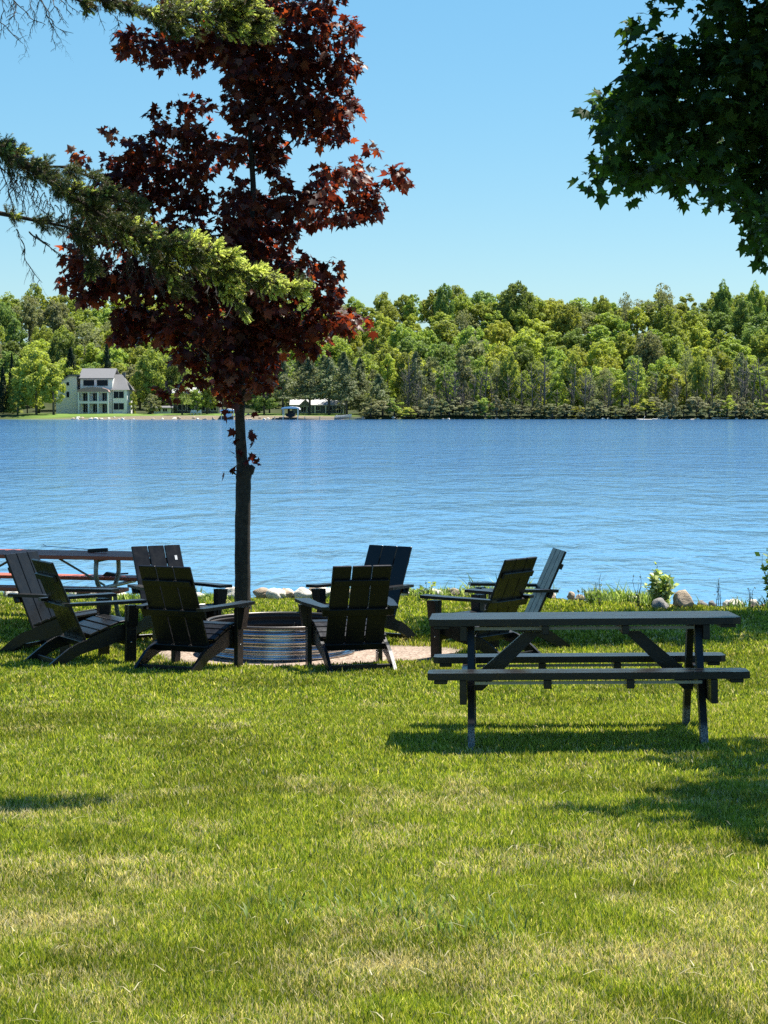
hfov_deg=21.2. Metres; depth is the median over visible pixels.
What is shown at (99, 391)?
pale house
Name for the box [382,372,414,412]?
broadleaf tree
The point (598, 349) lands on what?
broadleaf tree
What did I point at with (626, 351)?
broadleaf tree
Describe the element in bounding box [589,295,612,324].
broadleaf tree
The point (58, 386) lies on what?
broadleaf tree
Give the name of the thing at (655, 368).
broadleaf tree
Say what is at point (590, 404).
shore bush
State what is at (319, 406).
grey cottage
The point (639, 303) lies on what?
broadleaf tree
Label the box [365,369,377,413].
broadleaf tree
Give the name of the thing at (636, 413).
shore bush
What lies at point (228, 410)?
boat lift
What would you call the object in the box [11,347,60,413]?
broadleaf tree
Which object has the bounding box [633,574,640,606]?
dry stalk weed
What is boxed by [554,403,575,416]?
shore bush
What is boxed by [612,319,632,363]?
broadleaf tree
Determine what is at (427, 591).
weed
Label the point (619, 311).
broadleaf tree
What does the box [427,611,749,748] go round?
picnic table
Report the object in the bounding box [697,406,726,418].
shore bush
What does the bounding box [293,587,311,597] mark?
rock
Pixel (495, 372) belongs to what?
broadleaf tree
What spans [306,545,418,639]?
adirondack chair
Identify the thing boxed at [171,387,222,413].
brown house
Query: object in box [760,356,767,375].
broadleaf tree
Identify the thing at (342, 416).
rowing boat
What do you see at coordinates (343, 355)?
spruce tree
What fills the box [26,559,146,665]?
adirondack chair
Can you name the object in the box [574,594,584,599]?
rock
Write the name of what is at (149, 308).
broadleaf tree
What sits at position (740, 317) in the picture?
broadleaf tree
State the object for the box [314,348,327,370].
broadleaf tree
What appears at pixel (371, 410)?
shore bush
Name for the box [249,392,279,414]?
broadleaf tree
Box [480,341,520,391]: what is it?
broadleaf tree
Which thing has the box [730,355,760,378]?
broadleaf tree
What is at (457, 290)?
broadleaf tree
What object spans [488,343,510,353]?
broadleaf tree
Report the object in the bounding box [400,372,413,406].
bare tree
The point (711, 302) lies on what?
broadleaf tree
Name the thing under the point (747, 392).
bare tree
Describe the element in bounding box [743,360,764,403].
bare tree
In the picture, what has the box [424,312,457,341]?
broadleaf tree
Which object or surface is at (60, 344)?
broadleaf tree
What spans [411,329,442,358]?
broadleaf tree
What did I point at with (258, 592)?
rock
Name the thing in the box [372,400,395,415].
shore bush
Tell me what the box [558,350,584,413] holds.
broadleaf tree
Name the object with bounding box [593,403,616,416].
shore bush
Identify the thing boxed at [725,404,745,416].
shore bush
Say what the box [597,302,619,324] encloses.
broadleaf tree
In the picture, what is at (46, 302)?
broadleaf tree
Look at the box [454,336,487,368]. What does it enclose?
broadleaf tree
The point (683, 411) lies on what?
shore bush
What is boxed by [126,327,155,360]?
broadleaf tree
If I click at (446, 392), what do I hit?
bare tree
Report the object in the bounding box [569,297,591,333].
broadleaf tree
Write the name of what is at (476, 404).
shore bush
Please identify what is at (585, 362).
broadleaf tree
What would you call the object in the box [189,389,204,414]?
broadleaf tree
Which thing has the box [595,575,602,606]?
dry stalk weed
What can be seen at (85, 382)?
window
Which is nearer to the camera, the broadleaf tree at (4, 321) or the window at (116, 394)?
the window at (116, 394)
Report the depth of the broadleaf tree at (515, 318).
551.91 m
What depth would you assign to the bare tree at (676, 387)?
420.04 m
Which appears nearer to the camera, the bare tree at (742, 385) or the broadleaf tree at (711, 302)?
the bare tree at (742, 385)
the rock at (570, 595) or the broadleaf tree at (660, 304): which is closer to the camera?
the rock at (570, 595)
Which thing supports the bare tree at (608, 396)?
on the ground at (412, 652)
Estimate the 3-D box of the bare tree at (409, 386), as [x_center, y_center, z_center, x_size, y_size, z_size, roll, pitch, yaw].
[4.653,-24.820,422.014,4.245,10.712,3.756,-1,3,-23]
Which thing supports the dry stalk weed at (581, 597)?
on the ground at (412, 652)
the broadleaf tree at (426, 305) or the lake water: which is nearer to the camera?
the lake water
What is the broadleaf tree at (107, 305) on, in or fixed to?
on the ground at (412, 652)
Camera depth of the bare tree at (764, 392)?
421.42 m
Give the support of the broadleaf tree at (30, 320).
on the ground at (412, 652)
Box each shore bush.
[129,391,136,413]
[142,394,161,413]
[359,399,381,417]
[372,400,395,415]
[384,398,403,416]
[395,407,417,418]
[409,406,429,416]
[419,394,438,416]
[432,399,450,415]
[436,403,463,415]
[450,397,475,415]
[462,402,485,416]
[476,398,494,417]
[488,395,503,417]
[498,398,515,417]
[507,405,530,416]
[525,406,537,415]
[531,401,548,417]
[539,403,565,418]
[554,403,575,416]
[565,406,586,416]
[578,408,594,418]
[585,399,603,416]
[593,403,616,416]
[603,406,627,418]
[617,406,635,415]
[627,408,643,417]
[631,399,659,416]
[646,397,662,415]
[656,404,673,418]
[664,395,680,417]
[676,405,695,417]
[686,396,709,416]
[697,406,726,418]
[709,400,726,417]
[718,395,736,416]
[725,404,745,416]
[736,397,752,416]
[744,399,761,418]
[753,408,767,418]
[761,403,767,416]
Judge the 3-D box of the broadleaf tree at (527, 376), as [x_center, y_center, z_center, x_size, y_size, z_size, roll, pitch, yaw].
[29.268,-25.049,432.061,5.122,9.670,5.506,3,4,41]
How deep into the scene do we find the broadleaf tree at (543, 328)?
551.56 m
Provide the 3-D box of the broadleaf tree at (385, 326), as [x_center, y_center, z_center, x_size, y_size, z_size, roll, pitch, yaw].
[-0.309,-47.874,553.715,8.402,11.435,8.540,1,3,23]
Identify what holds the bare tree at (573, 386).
on the ground at (412, 652)
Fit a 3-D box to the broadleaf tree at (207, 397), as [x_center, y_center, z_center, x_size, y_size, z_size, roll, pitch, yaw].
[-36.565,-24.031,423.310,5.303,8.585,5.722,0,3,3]
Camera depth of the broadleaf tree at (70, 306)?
583.42 m
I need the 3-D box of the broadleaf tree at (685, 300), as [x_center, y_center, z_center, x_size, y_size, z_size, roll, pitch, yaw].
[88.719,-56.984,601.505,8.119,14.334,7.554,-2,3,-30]
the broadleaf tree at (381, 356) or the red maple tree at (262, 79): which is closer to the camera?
the red maple tree at (262, 79)
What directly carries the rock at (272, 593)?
on the ground at (412, 652)
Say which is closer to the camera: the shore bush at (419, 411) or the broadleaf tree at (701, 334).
the shore bush at (419, 411)
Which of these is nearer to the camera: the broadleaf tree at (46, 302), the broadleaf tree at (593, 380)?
the broadleaf tree at (593, 380)
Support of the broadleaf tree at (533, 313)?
on the ground at (412, 652)
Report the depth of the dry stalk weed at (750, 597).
22.98 m
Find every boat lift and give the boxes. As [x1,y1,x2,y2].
[220,409,233,419]
[281,406,300,419]
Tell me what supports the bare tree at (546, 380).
on the ground at (412, 652)
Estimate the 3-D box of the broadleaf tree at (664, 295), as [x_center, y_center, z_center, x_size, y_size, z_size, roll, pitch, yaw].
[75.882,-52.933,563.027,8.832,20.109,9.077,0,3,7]
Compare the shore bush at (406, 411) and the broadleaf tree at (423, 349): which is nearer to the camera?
the shore bush at (406, 411)
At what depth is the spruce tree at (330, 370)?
420.79 m
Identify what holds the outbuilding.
on the ground at (412, 652)
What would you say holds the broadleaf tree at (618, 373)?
on the ground at (412, 652)
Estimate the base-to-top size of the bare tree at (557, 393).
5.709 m
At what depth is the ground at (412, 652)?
413.33 m
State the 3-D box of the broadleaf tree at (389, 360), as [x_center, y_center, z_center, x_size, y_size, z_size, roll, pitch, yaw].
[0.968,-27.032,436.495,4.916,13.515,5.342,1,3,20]
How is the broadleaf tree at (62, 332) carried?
on the ground at (412, 652)
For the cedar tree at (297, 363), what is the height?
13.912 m
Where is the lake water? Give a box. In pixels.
[0,419,767,606]
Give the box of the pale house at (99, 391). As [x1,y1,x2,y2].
[56,368,133,413]
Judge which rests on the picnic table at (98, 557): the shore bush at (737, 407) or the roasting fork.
the roasting fork
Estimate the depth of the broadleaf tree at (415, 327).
559.81 m
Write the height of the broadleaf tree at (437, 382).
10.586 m
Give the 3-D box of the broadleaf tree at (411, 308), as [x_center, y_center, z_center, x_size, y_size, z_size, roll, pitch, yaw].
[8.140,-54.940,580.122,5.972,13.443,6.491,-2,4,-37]
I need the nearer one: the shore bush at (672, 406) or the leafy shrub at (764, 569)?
the leafy shrub at (764, 569)
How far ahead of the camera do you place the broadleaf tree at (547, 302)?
595.81 m
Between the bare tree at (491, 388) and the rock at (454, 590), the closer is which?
the rock at (454, 590)
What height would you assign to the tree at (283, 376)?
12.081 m
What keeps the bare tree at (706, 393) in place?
on the ground at (412, 652)
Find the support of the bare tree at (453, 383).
on the ground at (412, 652)
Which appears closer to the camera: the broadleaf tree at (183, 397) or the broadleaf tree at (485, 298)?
the broadleaf tree at (183, 397)
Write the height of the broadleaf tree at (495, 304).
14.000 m
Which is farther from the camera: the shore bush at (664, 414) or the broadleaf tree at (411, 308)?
the broadleaf tree at (411, 308)
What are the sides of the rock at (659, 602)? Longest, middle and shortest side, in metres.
0.245 x 0.200 x 0.198 m
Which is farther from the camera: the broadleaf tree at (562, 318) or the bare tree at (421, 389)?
the broadleaf tree at (562, 318)
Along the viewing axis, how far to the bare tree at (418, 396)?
418.26 m
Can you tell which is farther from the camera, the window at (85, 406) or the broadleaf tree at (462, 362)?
the window at (85, 406)
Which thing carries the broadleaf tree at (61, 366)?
on the ground at (412, 652)
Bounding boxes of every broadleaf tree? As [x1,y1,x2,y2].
[0,291,22,327]
[0,302,17,361]
[0,325,6,342]
[0,343,3,375]
[0,351,21,376]
[0,374,25,405]
[2,340,21,375]
[5,317,30,354]
[7,391,26,414]
[11,295,42,337]
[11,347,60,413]
[18,349,42,376]
[19,303,38,348]
[19,338,57,360]
[20,283,47,331]
[29,383,49,413]
[30,325,53,348]
[35,300,75,333]
[39,296,69,325]
[41,364,66,414]
[43,358,81,403]
[45,295,83,327]
[46,333,77,365]
[48,325,78,356]
[63,308,104,352]
[67,297,81,331]
[74,322,102,362]
[74,342,104,365]
[79,362,100,367]
[89,307,111,346]
[91,344,130,370]
[94,299,130,326]
[96,320,110,344]
[97,362,126,373]
[98,326,130,352]
[119,346,150,367]
[119,364,146,412]
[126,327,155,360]
[129,345,167,412]
[133,380,166,412]
[141,296,156,317]
[144,339,172,355]
[152,357,188,405]
[157,303,183,310]
[157,346,175,357]
[157,353,169,368]
[163,368,197,399]
[165,374,196,414]
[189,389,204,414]
[196,377,218,413]
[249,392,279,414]
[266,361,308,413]
[274,366,297,410]
[280,300,311,317]
[286,341,325,364]
[293,306,306,324]
[299,297,313,308]
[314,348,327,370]
[317,335,353,362]
[335,326,362,357]
[345,296,364,312]
[348,349,373,362]
[350,320,369,346]
[352,354,379,377]
[356,307,378,322]
[361,328,387,356]
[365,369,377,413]
[366,313,395,347]
[369,348,401,372]
[370,291,395,316]
[375,305,401,338]
[375,342,399,386]
[379,353,399,398]
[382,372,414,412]
[387,323,415,350]
[392,294,416,330]
[393,351,427,407]
[394,352,413,408]
[395,336,430,359]
[402,294,423,336]
[402,313,421,333]
[403,360,437,409]
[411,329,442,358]
[418,296,433,322]
[421,357,441,411]
[422,290,440,326]
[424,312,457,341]
[425,342,457,365]
[430,320,460,351]
[432,344,453,394]
[432,360,460,400]
[433,283,454,334]
[434,366,456,400]
[446,285,467,326]
[448,293,476,331]
[448,363,489,412]
[451,309,479,339]
[452,326,488,359]
[452,356,474,408]
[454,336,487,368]
[456,356,482,401]
[467,290,498,327]
[468,301,495,329]
[468,355,491,412]
[478,310,507,345]
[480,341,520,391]
[480,358,506,405]
[483,320,515,350]
[487,359,504,413]
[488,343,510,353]
[490,293,505,318]
[494,280,537,330]
[495,375,529,412]
[498,351,520,404]
[505,305,531,336]
[508,326,550,370]
[513,342,539,378]
[515,370,533,413]
[516,328,535,340]
[524,295,547,328]
[525,361,551,406]
[527,318,562,346]
[531,364,549,406]
[534,330,566,355]
[537,298,563,311]
[540,302,561,327]
[540,346,566,381]
[541,361,555,404]
[545,374,566,411]
[548,302,581,345]
[552,361,584,407]
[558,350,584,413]
[559,328,590,352]
[561,344,594,368]
[564,301,591,334]
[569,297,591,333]
[569,347,590,407]
[572,312,603,349]
[574,365,607,407]
[581,375,597,399]
[583,325,615,349]
[583,339,622,371]
[587,312,629,343]
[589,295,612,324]
[591,367,630,409]
[594,355,620,408]
[596,368,616,404]
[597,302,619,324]
[609,380,631,411]
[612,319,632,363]
[613,331,636,374]
[614,291,635,330]
[615,308,638,334]
[620,376,654,408]
[622,355,645,377]
[622,359,646,406]
[626,306,652,337]
[632,299,645,324]
[633,331,665,375]
[638,301,657,333]
[641,376,659,413]
[643,329,662,351]
[645,283,676,324]
[645,371,668,403]
[646,356,681,403]
[651,305,680,339]
[653,293,668,333]
[657,364,681,410]
[659,320,691,363]
[659,333,686,365]
[660,371,708,408]
[664,301,687,340]
[676,293,697,322]
[676,347,696,411]
[678,358,696,398]
[679,310,710,342]
[681,346,711,369]
[683,321,711,353]
[684,303,713,339]
[687,355,710,411]
[689,362,724,412]
[702,347,733,398]
[703,356,721,408]
[704,292,716,312]
[705,312,733,345]
[709,298,735,333]
[709,329,737,354]
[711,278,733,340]
[712,336,757,366]
[720,372,745,404]
[729,297,759,345]
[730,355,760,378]
[731,352,749,404]
[732,292,747,330]
[738,326,763,365]
[738,366,767,408]
[742,312,767,338]
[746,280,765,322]
[746,329,767,366]
[747,368,767,409]
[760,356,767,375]
[763,294,767,315]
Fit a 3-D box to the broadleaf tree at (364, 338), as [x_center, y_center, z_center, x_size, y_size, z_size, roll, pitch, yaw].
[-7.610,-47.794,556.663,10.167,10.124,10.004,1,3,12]
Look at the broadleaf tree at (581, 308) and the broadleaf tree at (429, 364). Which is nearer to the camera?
the broadleaf tree at (429, 364)
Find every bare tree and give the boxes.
[398,356,417,406]
[400,368,416,412]
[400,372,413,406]
[410,383,421,407]
[415,374,424,414]
[427,375,437,414]
[438,368,454,407]
[439,377,452,414]
[445,371,461,404]
[449,369,462,412]
[466,373,479,401]
[475,380,484,413]
[477,370,492,414]
[487,375,499,414]
[503,375,518,400]
[513,370,528,414]
[521,365,543,414]
[535,355,554,405]
[536,361,555,411]
[552,389,561,410]
[565,366,582,406]
[575,373,586,414]
[576,372,594,414]
[579,368,600,414]
[586,380,599,401]
[600,373,620,415]
[604,382,614,415]
[618,389,628,407]
[622,371,636,410]
[623,356,645,415]
[628,371,643,403]
[645,370,660,399]
[649,380,661,400]
[668,375,681,401]
[700,358,720,405]
[700,380,710,414]
[732,367,748,414]
[734,359,749,400]
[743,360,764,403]
[743,379,755,405]
[753,359,767,407]
[757,380,767,407]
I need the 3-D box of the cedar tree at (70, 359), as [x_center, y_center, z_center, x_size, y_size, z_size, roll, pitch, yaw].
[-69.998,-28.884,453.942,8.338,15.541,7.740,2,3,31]
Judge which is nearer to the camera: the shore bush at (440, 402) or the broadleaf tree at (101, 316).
the shore bush at (440, 402)
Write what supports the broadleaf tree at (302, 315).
on the ground at (412, 652)
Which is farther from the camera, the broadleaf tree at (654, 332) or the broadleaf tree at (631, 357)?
the broadleaf tree at (654, 332)
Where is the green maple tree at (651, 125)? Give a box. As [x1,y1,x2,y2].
[567,0,767,275]
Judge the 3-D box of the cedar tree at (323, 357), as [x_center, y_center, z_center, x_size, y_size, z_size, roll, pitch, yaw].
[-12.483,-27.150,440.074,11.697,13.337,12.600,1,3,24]
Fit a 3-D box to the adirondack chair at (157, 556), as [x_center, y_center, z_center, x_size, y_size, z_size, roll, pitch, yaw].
[-2.021,0.800,19.543,0.846,0.925,0.900,-2,3,-31]
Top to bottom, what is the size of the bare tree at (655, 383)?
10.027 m
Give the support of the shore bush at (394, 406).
on the ground at (412, 652)
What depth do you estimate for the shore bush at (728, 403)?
413.41 m
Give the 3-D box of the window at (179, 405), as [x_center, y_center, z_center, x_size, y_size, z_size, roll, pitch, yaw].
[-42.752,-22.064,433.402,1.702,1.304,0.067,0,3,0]
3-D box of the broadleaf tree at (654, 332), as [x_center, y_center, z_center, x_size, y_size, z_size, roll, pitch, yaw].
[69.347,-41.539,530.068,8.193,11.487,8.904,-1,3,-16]
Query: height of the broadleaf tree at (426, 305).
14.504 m
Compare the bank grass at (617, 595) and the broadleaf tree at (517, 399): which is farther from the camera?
the broadleaf tree at (517, 399)
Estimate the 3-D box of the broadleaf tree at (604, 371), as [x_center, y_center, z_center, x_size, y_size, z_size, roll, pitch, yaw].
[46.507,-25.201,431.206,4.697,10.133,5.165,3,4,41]
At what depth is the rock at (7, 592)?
24.10 m
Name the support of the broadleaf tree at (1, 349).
on the ground at (412, 652)
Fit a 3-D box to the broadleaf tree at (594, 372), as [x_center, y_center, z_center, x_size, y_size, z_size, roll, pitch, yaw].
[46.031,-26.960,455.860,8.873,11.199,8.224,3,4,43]
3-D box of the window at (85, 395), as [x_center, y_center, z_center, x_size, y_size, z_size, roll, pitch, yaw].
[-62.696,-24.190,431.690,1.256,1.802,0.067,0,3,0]
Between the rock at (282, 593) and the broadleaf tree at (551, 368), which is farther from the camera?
the broadleaf tree at (551, 368)
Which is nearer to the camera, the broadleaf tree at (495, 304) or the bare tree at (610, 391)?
the bare tree at (610, 391)
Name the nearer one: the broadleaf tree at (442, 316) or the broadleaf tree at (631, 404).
the broadleaf tree at (631, 404)
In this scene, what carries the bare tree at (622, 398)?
on the ground at (412, 652)
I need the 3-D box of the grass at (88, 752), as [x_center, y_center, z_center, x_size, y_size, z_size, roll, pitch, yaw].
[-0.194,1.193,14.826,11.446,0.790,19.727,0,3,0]
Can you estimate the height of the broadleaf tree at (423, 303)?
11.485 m
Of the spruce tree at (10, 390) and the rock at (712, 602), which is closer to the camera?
the rock at (712, 602)
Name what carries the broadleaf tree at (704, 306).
on the ground at (412, 652)
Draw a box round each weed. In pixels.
[409,581,435,600]
[577,589,585,605]
[583,591,601,603]
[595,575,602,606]
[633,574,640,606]
[649,562,660,600]
[714,578,721,605]
[747,587,755,606]
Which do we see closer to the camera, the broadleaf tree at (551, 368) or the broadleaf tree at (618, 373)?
the broadleaf tree at (618, 373)
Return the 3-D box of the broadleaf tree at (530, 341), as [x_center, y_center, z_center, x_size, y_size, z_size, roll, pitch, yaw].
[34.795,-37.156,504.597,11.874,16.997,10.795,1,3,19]
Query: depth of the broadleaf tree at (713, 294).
601.84 m
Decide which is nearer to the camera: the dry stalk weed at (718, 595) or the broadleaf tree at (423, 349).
the dry stalk weed at (718, 595)
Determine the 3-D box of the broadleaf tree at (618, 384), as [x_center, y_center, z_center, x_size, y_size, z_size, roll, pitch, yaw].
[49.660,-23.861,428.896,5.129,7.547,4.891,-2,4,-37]
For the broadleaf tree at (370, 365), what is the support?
on the ground at (412, 652)
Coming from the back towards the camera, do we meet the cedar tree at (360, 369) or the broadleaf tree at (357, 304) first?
the broadleaf tree at (357, 304)
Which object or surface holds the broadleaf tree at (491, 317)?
on the ground at (412, 652)
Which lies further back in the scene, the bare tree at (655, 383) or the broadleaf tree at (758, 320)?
the broadleaf tree at (758, 320)
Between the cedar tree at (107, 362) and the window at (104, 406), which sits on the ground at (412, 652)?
the cedar tree at (107, 362)
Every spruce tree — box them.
[0,0,315,324]
[0,366,9,413]
[3,374,22,413]
[7,352,14,411]
[283,357,332,413]
[301,356,364,413]
[325,351,369,413]
[330,358,370,414]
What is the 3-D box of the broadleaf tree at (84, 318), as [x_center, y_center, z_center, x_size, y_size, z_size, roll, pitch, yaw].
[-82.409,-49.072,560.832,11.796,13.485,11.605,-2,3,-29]
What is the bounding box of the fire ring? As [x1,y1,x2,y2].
[206,612,354,661]
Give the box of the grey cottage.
[289,398,345,413]
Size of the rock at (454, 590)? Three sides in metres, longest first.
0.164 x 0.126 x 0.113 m
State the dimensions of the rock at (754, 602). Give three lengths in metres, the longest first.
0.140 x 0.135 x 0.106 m
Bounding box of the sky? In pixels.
[0,0,767,342]
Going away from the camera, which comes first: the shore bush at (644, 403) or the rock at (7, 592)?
the rock at (7, 592)
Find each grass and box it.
[0,571,767,608]
[0,594,767,1023]
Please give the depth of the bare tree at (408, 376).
421.88 m
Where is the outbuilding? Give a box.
[154,406,174,413]
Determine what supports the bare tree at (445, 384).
on the ground at (412, 652)
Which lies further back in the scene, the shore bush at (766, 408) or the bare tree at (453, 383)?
the bare tree at (453, 383)
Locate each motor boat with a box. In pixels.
[226,411,232,417]
[285,411,295,417]
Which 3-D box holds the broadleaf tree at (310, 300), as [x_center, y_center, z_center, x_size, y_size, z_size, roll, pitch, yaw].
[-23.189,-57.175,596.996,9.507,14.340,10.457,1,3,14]
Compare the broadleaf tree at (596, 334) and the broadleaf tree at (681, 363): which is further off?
the broadleaf tree at (596, 334)
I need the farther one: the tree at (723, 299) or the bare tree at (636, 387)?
the tree at (723, 299)
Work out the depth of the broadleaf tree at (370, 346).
524.88 m
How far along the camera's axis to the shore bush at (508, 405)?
417.09 m
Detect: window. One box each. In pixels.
[83,380,94,385]
[83,393,87,400]
[83,404,87,412]
[93,393,96,400]
[93,404,96,412]
[96,380,107,385]
[102,393,106,400]
[102,404,106,412]
[113,391,123,398]
[113,403,123,409]
[177,404,185,410]
[187,404,195,410]
[301,406,305,411]
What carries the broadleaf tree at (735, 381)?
on the ground at (412, 652)
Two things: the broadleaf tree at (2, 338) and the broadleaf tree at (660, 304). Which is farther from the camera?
the broadleaf tree at (660, 304)
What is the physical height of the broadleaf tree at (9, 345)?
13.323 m
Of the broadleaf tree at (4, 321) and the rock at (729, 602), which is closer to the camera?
the rock at (729, 602)
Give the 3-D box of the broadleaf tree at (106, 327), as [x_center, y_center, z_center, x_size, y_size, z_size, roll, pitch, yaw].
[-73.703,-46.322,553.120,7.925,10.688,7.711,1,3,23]
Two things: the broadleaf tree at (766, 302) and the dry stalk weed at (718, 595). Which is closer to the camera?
the dry stalk weed at (718, 595)
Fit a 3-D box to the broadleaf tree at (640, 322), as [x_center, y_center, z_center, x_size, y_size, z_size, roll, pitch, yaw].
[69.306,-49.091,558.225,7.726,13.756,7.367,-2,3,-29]
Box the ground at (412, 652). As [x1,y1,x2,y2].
[0,330,767,1023]
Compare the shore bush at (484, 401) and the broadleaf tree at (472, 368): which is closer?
the shore bush at (484, 401)
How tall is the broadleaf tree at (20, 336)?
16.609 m
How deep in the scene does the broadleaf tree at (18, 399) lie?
419.96 m
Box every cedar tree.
[55,347,79,406]
[100,343,111,367]
[272,354,316,408]
[311,355,351,407]
[336,358,373,410]
[353,373,399,411]
[393,351,437,411]
[707,368,739,408]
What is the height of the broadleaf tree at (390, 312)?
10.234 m
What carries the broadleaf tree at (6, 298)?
on the ground at (412, 652)
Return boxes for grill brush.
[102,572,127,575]
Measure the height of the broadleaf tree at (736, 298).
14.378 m
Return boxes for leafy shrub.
[641,570,678,604]
[755,548,767,600]
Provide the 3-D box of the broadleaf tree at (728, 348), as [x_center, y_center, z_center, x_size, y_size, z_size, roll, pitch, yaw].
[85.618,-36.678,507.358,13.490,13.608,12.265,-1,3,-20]
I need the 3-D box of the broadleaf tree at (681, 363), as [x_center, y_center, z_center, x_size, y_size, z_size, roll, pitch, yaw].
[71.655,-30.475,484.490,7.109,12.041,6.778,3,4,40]
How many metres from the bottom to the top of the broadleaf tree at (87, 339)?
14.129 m
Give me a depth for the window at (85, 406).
431.85 m
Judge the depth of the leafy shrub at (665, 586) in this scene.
23.04 m
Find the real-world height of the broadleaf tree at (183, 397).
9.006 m
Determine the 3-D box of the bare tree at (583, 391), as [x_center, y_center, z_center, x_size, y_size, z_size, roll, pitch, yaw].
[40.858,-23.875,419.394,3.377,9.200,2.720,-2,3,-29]
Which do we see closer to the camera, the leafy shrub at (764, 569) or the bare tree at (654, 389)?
the leafy shrub at (764, 569)
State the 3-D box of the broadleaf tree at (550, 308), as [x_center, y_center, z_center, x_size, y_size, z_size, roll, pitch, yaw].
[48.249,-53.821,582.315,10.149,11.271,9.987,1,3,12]
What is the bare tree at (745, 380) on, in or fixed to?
on the ground at (412, 652)
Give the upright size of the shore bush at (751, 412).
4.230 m
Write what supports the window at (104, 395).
in the pale house at (99, 391)
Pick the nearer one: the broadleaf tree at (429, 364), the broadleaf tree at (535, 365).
the broadleaf tree at (429, 364)
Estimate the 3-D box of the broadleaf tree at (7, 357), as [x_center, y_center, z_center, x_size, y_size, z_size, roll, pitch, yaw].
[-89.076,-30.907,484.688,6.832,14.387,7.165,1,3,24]
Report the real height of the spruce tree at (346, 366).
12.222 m
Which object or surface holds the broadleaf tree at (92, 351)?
on the ground at (412, 652)
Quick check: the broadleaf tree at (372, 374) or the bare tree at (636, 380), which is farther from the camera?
the broadleaf tree at (372, 374)
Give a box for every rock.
[5,591,17,597]
[225,587,234,598]
[252,587,267,597]
[266,588,281,599]
[277,588,286,598]
[286,591,293,597]
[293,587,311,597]
[324,588,330,597]
[447,588,459,595]
[567,591,574,599]
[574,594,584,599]
[651,598,668,608]
[673,590,694,606]
[708,600,715,605]
[727,599,742,606]
[750,599,758,607]
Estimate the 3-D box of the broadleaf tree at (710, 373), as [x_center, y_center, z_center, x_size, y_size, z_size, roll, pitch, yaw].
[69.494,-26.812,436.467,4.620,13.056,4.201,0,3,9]
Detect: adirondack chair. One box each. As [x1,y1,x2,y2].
[0,551,118,653]
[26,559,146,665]
[127,545,231,642]
[134,565,254,673]
[295,565,397,671]
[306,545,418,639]
[420,556,540,657]
[468,548,569,647]
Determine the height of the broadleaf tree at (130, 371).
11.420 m
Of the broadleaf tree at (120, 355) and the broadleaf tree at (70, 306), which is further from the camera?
the broadleaf tree at (70, 306)
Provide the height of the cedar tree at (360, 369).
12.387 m
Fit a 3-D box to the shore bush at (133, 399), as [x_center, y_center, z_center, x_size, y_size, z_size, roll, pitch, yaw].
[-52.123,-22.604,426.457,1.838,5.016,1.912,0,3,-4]
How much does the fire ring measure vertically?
0.323 m
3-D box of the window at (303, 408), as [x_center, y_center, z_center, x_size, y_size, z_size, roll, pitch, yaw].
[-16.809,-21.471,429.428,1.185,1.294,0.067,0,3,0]
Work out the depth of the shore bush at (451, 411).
417.02 m
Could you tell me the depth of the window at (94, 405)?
431.85 m
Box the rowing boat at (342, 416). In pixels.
[335,414,351,417]
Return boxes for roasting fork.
[41,544,107,552]
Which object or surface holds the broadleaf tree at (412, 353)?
on the ground at (412, 652)
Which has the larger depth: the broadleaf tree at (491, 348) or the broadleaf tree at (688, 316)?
the broadleaf tree at (688, 316)
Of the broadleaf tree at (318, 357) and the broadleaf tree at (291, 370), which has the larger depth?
the broadleaf tree at (318, 357)
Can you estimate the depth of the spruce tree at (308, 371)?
421.88 m
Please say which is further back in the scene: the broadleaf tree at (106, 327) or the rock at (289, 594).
the broadleaf tree at (106, 327)
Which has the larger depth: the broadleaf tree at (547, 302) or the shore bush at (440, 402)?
the broadleaf tree at (547, 302)
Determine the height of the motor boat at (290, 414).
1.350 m
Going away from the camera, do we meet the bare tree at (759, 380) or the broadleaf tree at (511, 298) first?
the bare tree at (759, 380)
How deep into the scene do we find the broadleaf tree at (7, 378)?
454.62 m
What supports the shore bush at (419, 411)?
on the ground at (412, 652)
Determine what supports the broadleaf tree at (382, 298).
on the ground at (412, 652)
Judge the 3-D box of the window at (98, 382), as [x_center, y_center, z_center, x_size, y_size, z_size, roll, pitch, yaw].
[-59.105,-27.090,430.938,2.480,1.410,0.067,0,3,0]
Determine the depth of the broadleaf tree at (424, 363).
461.36 m
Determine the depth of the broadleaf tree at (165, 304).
578.85 m
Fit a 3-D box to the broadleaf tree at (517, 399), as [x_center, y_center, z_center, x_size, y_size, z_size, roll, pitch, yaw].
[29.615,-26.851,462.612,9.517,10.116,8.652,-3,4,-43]
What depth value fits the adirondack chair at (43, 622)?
18.93 m
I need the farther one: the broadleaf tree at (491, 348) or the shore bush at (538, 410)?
the broadleaf tree at (491, 348)
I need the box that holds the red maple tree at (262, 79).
[53,0,414,609]
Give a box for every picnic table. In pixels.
[0,549,149,617]
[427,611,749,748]
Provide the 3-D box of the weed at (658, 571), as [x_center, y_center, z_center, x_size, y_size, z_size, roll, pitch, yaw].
[3.054,0.827,23.124,0.152,0.549,0.145,1,3,18]
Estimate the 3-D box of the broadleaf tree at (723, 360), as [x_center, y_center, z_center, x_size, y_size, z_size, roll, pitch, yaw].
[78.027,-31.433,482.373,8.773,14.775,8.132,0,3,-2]
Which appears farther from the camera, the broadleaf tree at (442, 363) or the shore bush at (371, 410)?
the broadleaf tree at (442, 363)
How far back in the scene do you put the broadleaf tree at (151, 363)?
435.58 m
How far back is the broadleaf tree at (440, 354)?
483.07 m
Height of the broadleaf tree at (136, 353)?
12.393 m

